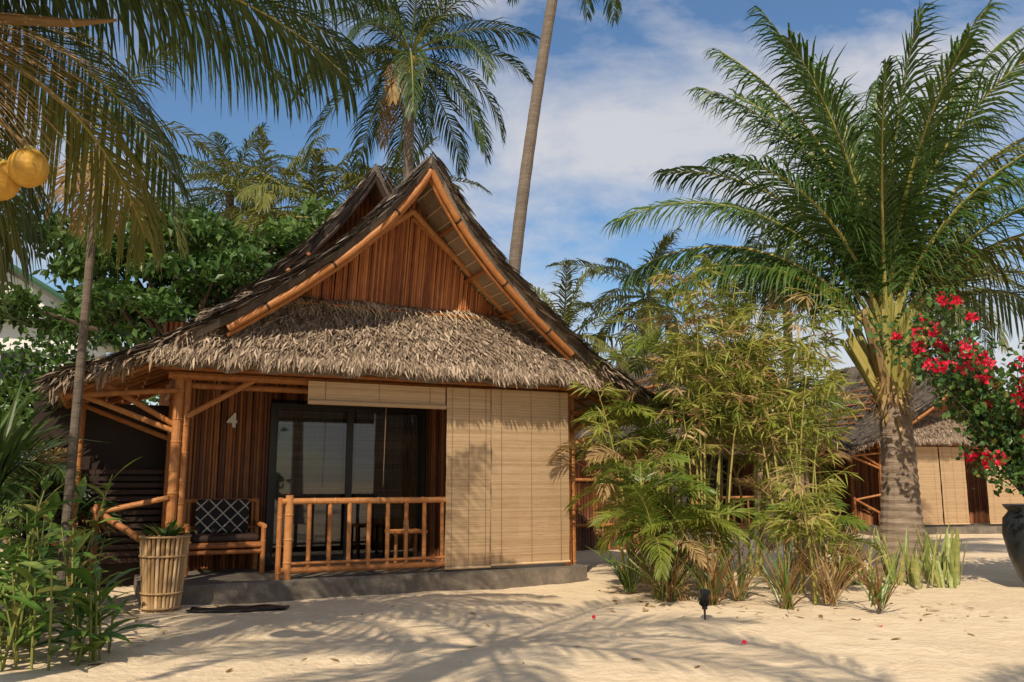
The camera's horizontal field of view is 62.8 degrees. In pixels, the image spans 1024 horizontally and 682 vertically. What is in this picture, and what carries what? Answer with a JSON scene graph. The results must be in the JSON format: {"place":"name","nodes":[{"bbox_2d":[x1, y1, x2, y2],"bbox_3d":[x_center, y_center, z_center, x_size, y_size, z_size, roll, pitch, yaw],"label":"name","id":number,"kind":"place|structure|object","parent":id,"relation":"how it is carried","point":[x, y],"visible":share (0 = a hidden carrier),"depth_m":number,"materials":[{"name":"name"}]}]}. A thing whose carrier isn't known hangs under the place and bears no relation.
{"place":"outdoors","nodes":[
{"label":"outdoors","id":0,"kind":"place"},
{"bbox_2d":[0,490,1023,681],"bbox_3d":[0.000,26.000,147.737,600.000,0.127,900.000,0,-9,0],"label":"sand ground","id":1,"kind":"structure","parent":0,"point":[391,638],"depth_m":8.23,"materials":[{"name":"beige sand"}]},
{"bbox_2d":[0,366,84,478],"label":"pandanus plant","id":2,"kind":"object","parent":1,"relation":"on","point":[6,415],"visible":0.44,"depth_m":10.46,"materials":[{"name":"green plant"}]},
{"bbox_2d":[0,379,106,488],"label":"pandanus plant","id":3,"kind":"object","parent":1,"relation":"on","point":[9,453],"visible":0.99,"depth_m":8.89,"materials":[{"name":"green plant"}]},
{"bbox_2d":[0,499,114,651],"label":"ginger plant","id":4,"kind":"object","parent":1,"relation":"on","point":[77,539],"visible":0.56,"depth_m":7.66,"materials":[{"name":"green plant"}]},
{"bbox_2d":[0,262,118,513],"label":"white house","id":5,"kind":"structure","parent":1,"relation":"on","point":[49,294],"depth_m":31.94,"materials":[{"name":"paint"}]},
{"bbox_2d":[0,426,121,577],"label":"areca palm","id":6,"kind":"object","parent":1,"relation":"on","point":[31,482],"visible":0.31,"depth_m":11.22,"materials":[{"name":"green plant"}]},
{"bbox_2d":[0,457,140,636],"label":"ginger plant","id":7,"kind":"object","parent":1,"relation":"on","point":[53,500],"visible":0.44,"depth_m":9.27,"materials":[{"name":"green plant"}]},
{"bbox_2d":[0,561,161,670],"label":"ginger plant","id":8,"kind":"object","parent":1,"relation":"on","point":[84,605],"visible":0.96,"depth_m":7.01,"materials":[{"name":"green plant"}]},
{"bbox_2d":[0,29,241,622],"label":"slender palm","id":9,"kind":"object","parent":1,"relation":"on","point":[70,478],"visible":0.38,"depth_m":9.60,"materials":[{"name":"green plant"}]},
{"bbox_2d":[139,519,195,612],"bbox_3d":[-4.120,2.622,9.925,0.588,1.074,0.588,-7,-12,37],"label":"basket planter","id":10,"kind":"object","parent":1,"relation":"on","point":[164,555],"visible":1,"depth_m":9.73,"materials":[{"name":"wood"}]},
{"bbox_2d":[0,191,339,402],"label":"almond tree","id":11,"kind":"object","parent":1,"relation":"on","point":[129,312],"visible":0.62,"depth_m":20.53,"materials":[{"name":"green plant"}]},
{"bbox_2d":[0,0,408,313],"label":"coconut palm","id":12,"kind":"object","parent":1,"relation":"on","point":[26,167],"visible":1,"depth_m":6.80,"materials":[{"name":"green plant"}]},
{"bbox_2d":[145,122,306,421],"bbox_3d":[-10.630,-0.829,30.681,5.628,14.665,6.650,6,-11,-32],"label":"coconut palm","id":13,"kind":"object","parent":1,"relation":"on","point":[209,199],"visible":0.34,"depth_m":31.05,"materials":[{"name":"green plant"}]},
{"bbox_2d":[186,604,289,612],"bbox_3d":[-3.201,3.135,9.841,1.104,0.074,0.407,1,-9,-7],"label":"door mat","id":14,"kind":"object","parent":1,"relation":"on","point":[236,608],"depth_m":9.76,"materials":[{"name":"black plastic"}]},
{"bbox_2d":[167,125,355,249],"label":"coconut palm","id":15,"kind":"object","parent":1,"relation":"on","point":[264,203],"visible":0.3,"depth_m":27.15,"materials":[{"name":"green plant"}]},
{"bbox_2d":[191,147,402,240],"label":"coconut palm","id":16,"kind":"object","parent":1,"relation":"on","point":[310,186],"visible":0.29,"depth_m":25.49,"materials":[{"name":"green plant"}]},
{"bbox_2d":[22,151,677,604],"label":"bamboo cottage","id":17,"kind":"structure","parent":1,"relation":"on","point":[364,367],"depth_m":12.23,"materials":[{"name":"wood"}]},
{"bbox_2d":[183,498,266,576],"bbox_3d":[-4.063,2.733,11.794,1.078,1.014,0.735,5,-10,-26],"label":"bamboo armchair","id":18,"kind":"object","parent":17,"relation":"on","point":[221,523],"visible":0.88,"depth_m":11.84,"materials":[{"name":"brown wood"}]},
{"bbox_2d":[265,403,425,565],"bbox_3d":[-2.587,2.238,13.213,2.490,2.420,0.210,5,-10,-26],"label":"sliding glass door","id":19,"kind":"structure","parent":17,"relation":"in","point":[287,407],"depth_m":13.19,"materials":[{"name":"black glass"}]},
{"bbox_2d":[390,520,427,569],"bbox_3d":[-1.571,2.945,12.431,0.500,0.800,0.495,5,-10,-26],"label":"bamboo side table","id":20,"kind":"object","parent":17,"relation":"on","point":[396,532],"visible":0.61,"depth_m":12.28,"materials":[{"name":"brown wood"}]},
{"bbox_2d":[299,136,492,197],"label":"coconut palm","id":21,"kind":"object","parent":1,"relation":"on","point":[343,176],"visible":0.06,"depth_m":29.42,"materials":[{"name":"green plant"}]},
{"bbox_2d":[291,0,539,191],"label":"coconut palm","id":22,"kind":"object","parent":1,"relation":"on","point":[406,85],"visible":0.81,"depth_m":23.84,"materials":[{"name":"green plant"}]},
{"bbox_2d":[10,586,1006,671],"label":"leaf litter","id":23,"kind":"object","parent":1,"relation":"on","point":[646,604],"visible":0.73,"depth_m":9.44,"materials":[{"name":"brown plant"}]},
{"bbox_2d":[0,305,1021,525],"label":"background foliage","id":24,"kind":"object","parent":1,"relation":"on","point":[41,360],"visible":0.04,"depth_m":23.60,"materials":[{"name":"green plant"}]},
{"bbox_2d":[507,0,622,274],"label":"coconut palm","id":25,"kind":"object","parent":1,"relation":"on","point":[518,231],"visible":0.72,"depth_m":21.09,"materials":[{"name":"brown plant"}]},
{"bbox_2d":[530,257,685,521],"bbox_3d":[2.115,1.614,27.157,7.350,8.703,6.093,6,-11,-32],"label":"coconut palm","id":26,"kind":"object","parent":1,"relation":"on","point":[569,310],"visible":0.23,"depth_m":26.93,"materials":[{"name":"green plant"}]},
{"bbox_2d":[561,470,672,550],"bbox_3d":[2.370,3.794,18.873,2.645,1.780,0.129,2,-10,-12],"label":"bamboo fence","id":27,"kind":"object","parent":1,"relation":"on","point":[587,538],"visible":0.21,"depth_m":18.74,"materials":[{"name":"brown wood"}]},
{"bbox_2d":[591,534,647,591],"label":"cordyline plant","id":28,"kind":"object","parent":1,"relation":"on","point":[627,581],"visible":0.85,"depth_m":11.45,"materials":[{"name":"green plant"}]},
{"bbox_2d":[547,399,720,582],"bbox_3d":[1.763,2.321,12.928,2.710,2.709,2.594,0,-9,0],"label":"areca palm","id":29,"kind":"object","parent":1,"relation":"on","point":[580,446],"visible":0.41,"depth_m":12.76,"materials":[{"name":"green plant"}]},
{"bbox_2d":[545,226,730,356],"bbox_3d":[4.833,1.081,30.160,7.327,10.732,6.704,0,-9,0],"label":"coconut palm","id":30,"kind":"object","parent":1,"relation":"on","point":[663,243],"visible":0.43,"depth_m":30.35,"materials":[{"name":"green plant"}]},
{"bbox_2d":[568,380,712,577],"bbox_3d":[1.853,2.046,12.159,2.099,2.995,1.626,0,-9,0],"label":"areca palm","id":31,"kind":"object","parent":1,"relation":"on","point":[601,428],"visible":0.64,"depth_m":12.17,"materials":[{"name":"green plant"}]},
{"bbox_2d":[602,519,716,601],"bbox_3d":[2.006,2.750,10.707,1.272,1.074,1.589,8,-12,-39],"label":"cordyline plant","id":32,"kind":"object","parent":1,"relation":"on","point":[668,593],"visible":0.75,"depth_m":10.53,"materials":[{"name":"green plant"}]},
{"bbox_2d":[559,312,787,577],"bbox_3d":[2.655,1.606,13.263,4.064,4.230,3.101,0,-9,0],"label":"areca palm","id":33,"kind":"object","parent":1,"relation":"on","point":[638,346],"visible":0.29,"depth_m":13.24,"materials":[{"name":"green plant"}]},
{"bbox_2d":[582,443,768,600],"bbox_3d":[2.154,2.350,10.926,2.500,2.028,2.389,0,-9,0],"label":"areca palm","id":34,"kind":"object","parent":1,"relation":"on","point":[649,504],"visible":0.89,"depth_m":10.89,"materials":[{"name":"green plant"}]},
{"bbox_2d":[536,339,858,540],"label":"bamboo cottage","id":35,"kind":"structure","parent":1,"relation":"on","point":[581,464],"depth_m":23.54,"materials":[{"name":"wood"}]},
{"bbox_2d":[662,451,729,521],"bbox_3d":[5.055,4.107,23.261,2.191,2.081,0.185,4,-10,-24],"label":"sliding glass door","id":36,"kind":"structure","parent":35,"relation":"in","point":[725,468],"depth_m":23.61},
{"bbox_2d":[699,589,710,619],"bbox_3d":[2.100,2.892,9.134,0.124,0.377,0.176,0,-9,0],"label":"garden spotlight","id":37,"kind":"object","parent":1,"relation":"on","point":[704,599],"visible":0.98,"depth_m":9.12,"materials":[{"name":"black plastic"}]},
{"bbox_2d":[644,282,779,573],"bbox_3d":[3.325,1.309,13.971,2.334,5.041,2.463,0,-9,0],"label":"bamboo clump","id":38,"kind":"object","parent":1,"relation":"on","point":[722,448],"visible":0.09,"depth_m":13.78,"materials":[{"name":"green plant"}]},
{"bbox_2d":[633,253,794,589],"bbox_3d":[3.087,1.086,12.019,2.773,4.843,2.040,8,-13,-41],"label":"bamboo clump","id":39,"kind":"object","parent":1,"relation":"on","point":[703,411],"visible":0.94,"depth_m":11.97,"materials":[{"name":"green plant"}]},
{"bbox_2d":[671,528,762,605],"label":"cordyline plant","id":40,"kind":"object","parent":1,"relation":"on","point":[714,582],"visible":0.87,"depth_m":10.17,"materials":[{"name":"green plant"}]},
{"bbox_2d":[592,615,882,643],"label":"fallen petals","id":41,"kind":"object","parent":1,"relation":"on","point":[743,641],"visible":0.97,"depth_m":7.69,"materials":[{"name":"red plant"}]},
{"bbox_2d":[698,508,795,599],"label":"cordyline plant","id":42,"kind":"object","parent":1,"relation":"on","point":[741,587],"visible":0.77,"depth_m":10.69,"materials":[{"name":"green plant"}]},
{"bbox_2d":[653,298,863,576],"bbox_3d":[3.795,1.663,13.796,3.639,4.292,3.097,0,-9,0],"label":"clump","id":43,"kind":"object","parent":1,"relation":"on","point":[764,476],"visible":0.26,"depth_m":13.49,"materials":[{"name":"green plant"}]},
{"bbox_2d":[680,175,861,384],"bbox_3d":[9.384,0.144,29.270,6.842,12.288,6.318,7,-12,-37],"label":"coconut palm","id":44,"kind":"object","parent":1,"relation":"on","point":[788,252],"visible":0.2,"depth_m":30.14,"materials":[{"name":"green plant"}]},
{"bbox_2d":[740,527,828,608],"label":"cordyline plant","id":45,"kind":"object","parent":1,"relation":"on","point":[784,586],"visible":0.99,"depth_m":9.96,"materials":[{"name":"green plant"}]},
{"bbox_2d":[729,288,848,579],"bbox_3d":[4.492,1.319,13.623,1.871,4.908,2.020,0,-9,0],"label":"bamboo clump","id":46,"kind":"object","parent":1,"relation":"on","point":[825,362],"visible":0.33,"depth_m":13.51,"materials":[{"name":"green plant"}]},
{"bbox_2d":[708,278,871,593],"bbox_3d":[3.941,1.335,11.924,2.345,4.321,1.788,-5,-11,28],"label":"bamboo clump","id":47,"kind":"object","parent":1,"relation":"on","point":[781,394],"visible":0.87,"depth_m":11.79,"materials":[{"name":"green plant"}]},
{"bbox_2d":[714,474,883,592],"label":"areca palm","id":48,"kind":"object","parent":1,"relation":"on","point":[766,492],"visible":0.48,"depth_m":11.74,"materials":[{"name":"green plant"}]},
{"bbox_2d":[751,443,869,604],"bbox_3d":[3.908,2.314,10.751,1.492,2.008,1.522,6,-11,-30],"label":"bamboo clump","id":49,"kind":"object","parent":1,"relation":"on","point":[819,524],"visible":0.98,"depth_m":10.69,"materials":[{"name":"green plant"}]},
{"bbox_2d":[600,0,1023,579],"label":"coconut palm","id":50,"kind":"object","parent":1,"relation":"on","point":[887,249],"visible":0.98,"depth_m":13.98,"materials":[{"name":"green plant"}]},
{"bbox_2d":[774,509,899,603],"bbox_3d":[4.000,2.626,10.267,1.384,1.176,1.503,-6,-11,31],"label":"cordyline plant","id":51,"kind":"object","parent":1,"relation":"on","point":[828,594],"visible":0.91,"depth_m":10.30,"materials":[{"name":"green plant"}]},
{"bbox_2d":[794,501,903,586],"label":"cordyline plant","id":52,"kind":"object","parent":1,"relation":"on","point":[852,568],"visible":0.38,"depth_m":11.94,"materials":[{"name":"green plant"}]},
{"bbox_2d":[836,525,881,584],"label":"snake plant","id":53,"kind":"object","parent":1,"relation":"on","point":[861,571],"visible":0.34,"depth_m":12.36,"materials":[{"name":"green plant"}]},
{"bbox_2d":[847,544,916,613],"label":"cordyline plant","id":54,"kind":"object","parent":1,"relation":"on","point":[875,588],"visible":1,"depth_m":9.64,"materials":[{"name":"green plant"}]},
{"bbox_2d":[873,526,928,585],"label":"snake plant","id":55,"kind":"object","parent":1,"relation":"on","point":[911,575],"visible":0.8,"depth_m":12.32,"materials":[{"name":"green plant"}]},
{"bbox_2d":[784,351,1023,535],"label":"bamboo cottage","id":56,"kind":"structure","parent":1,"relation":"on","point":[949,494],"depth_m":24.23,"materials":[{"name":"wood"}]},
{"bbox_2d":[925,454,950,522],"bbox_3d":[12.355,4.487,25.557,2.191,2.081,0.185,2,-10,-14],"label":"sliding glass door","id":57,"kind":"structure","parent":56,"relation":"in","point":[932,454],"depth_m":25.79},
{"bbox_2d":[915,527,956,588],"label":"snake plant","id":58,"kind":"object","parent":1,"relation":"on","point":[949,566],"visible":0.97,"depth_m":11.85,"materials":[{"name":"green plant"}]},
{"bbox_2d":[856,215,1023,357],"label":"coconut palm","id":59,"kind":"object","parent":1,"relation":"on","point":[1002,334],"visible":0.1,"depth_m":29.73,"materials":[{"name":"green plant"}]},
{"bbox_2d":[914,523,968,584],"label":"snake plant","id":60,"kind":"object","parent":1,"relation":"on","point":[956,545],"visible":0.56,"depth_m":12.46,"materials":[{"name":"green plant"}]},
{"bbox_2d":[1002,504,1023,581],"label":"ceramic pot","id":61,"kind":"object","parent":1,"relation":"on","point":[1013,526],"visible":1,"depth_m":12.01,"materials":[{"name":"ceramic"}]},
{"bbox_2d":[0,0,1023,432],"label":"sky","id":62,"kind":"structure","parent":0,"point":[614,112],"materials":[{"name":"blue"}]},
{"bbox_2d":[848,270,1023,496],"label":"bougainvillea","id":63,"kind":"object","parent":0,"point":[991,418],"visible":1,"depth_m":12.10,"materials":[{"name":"green leaf"},{"name":"bark"},{"name":"red flower petals"}]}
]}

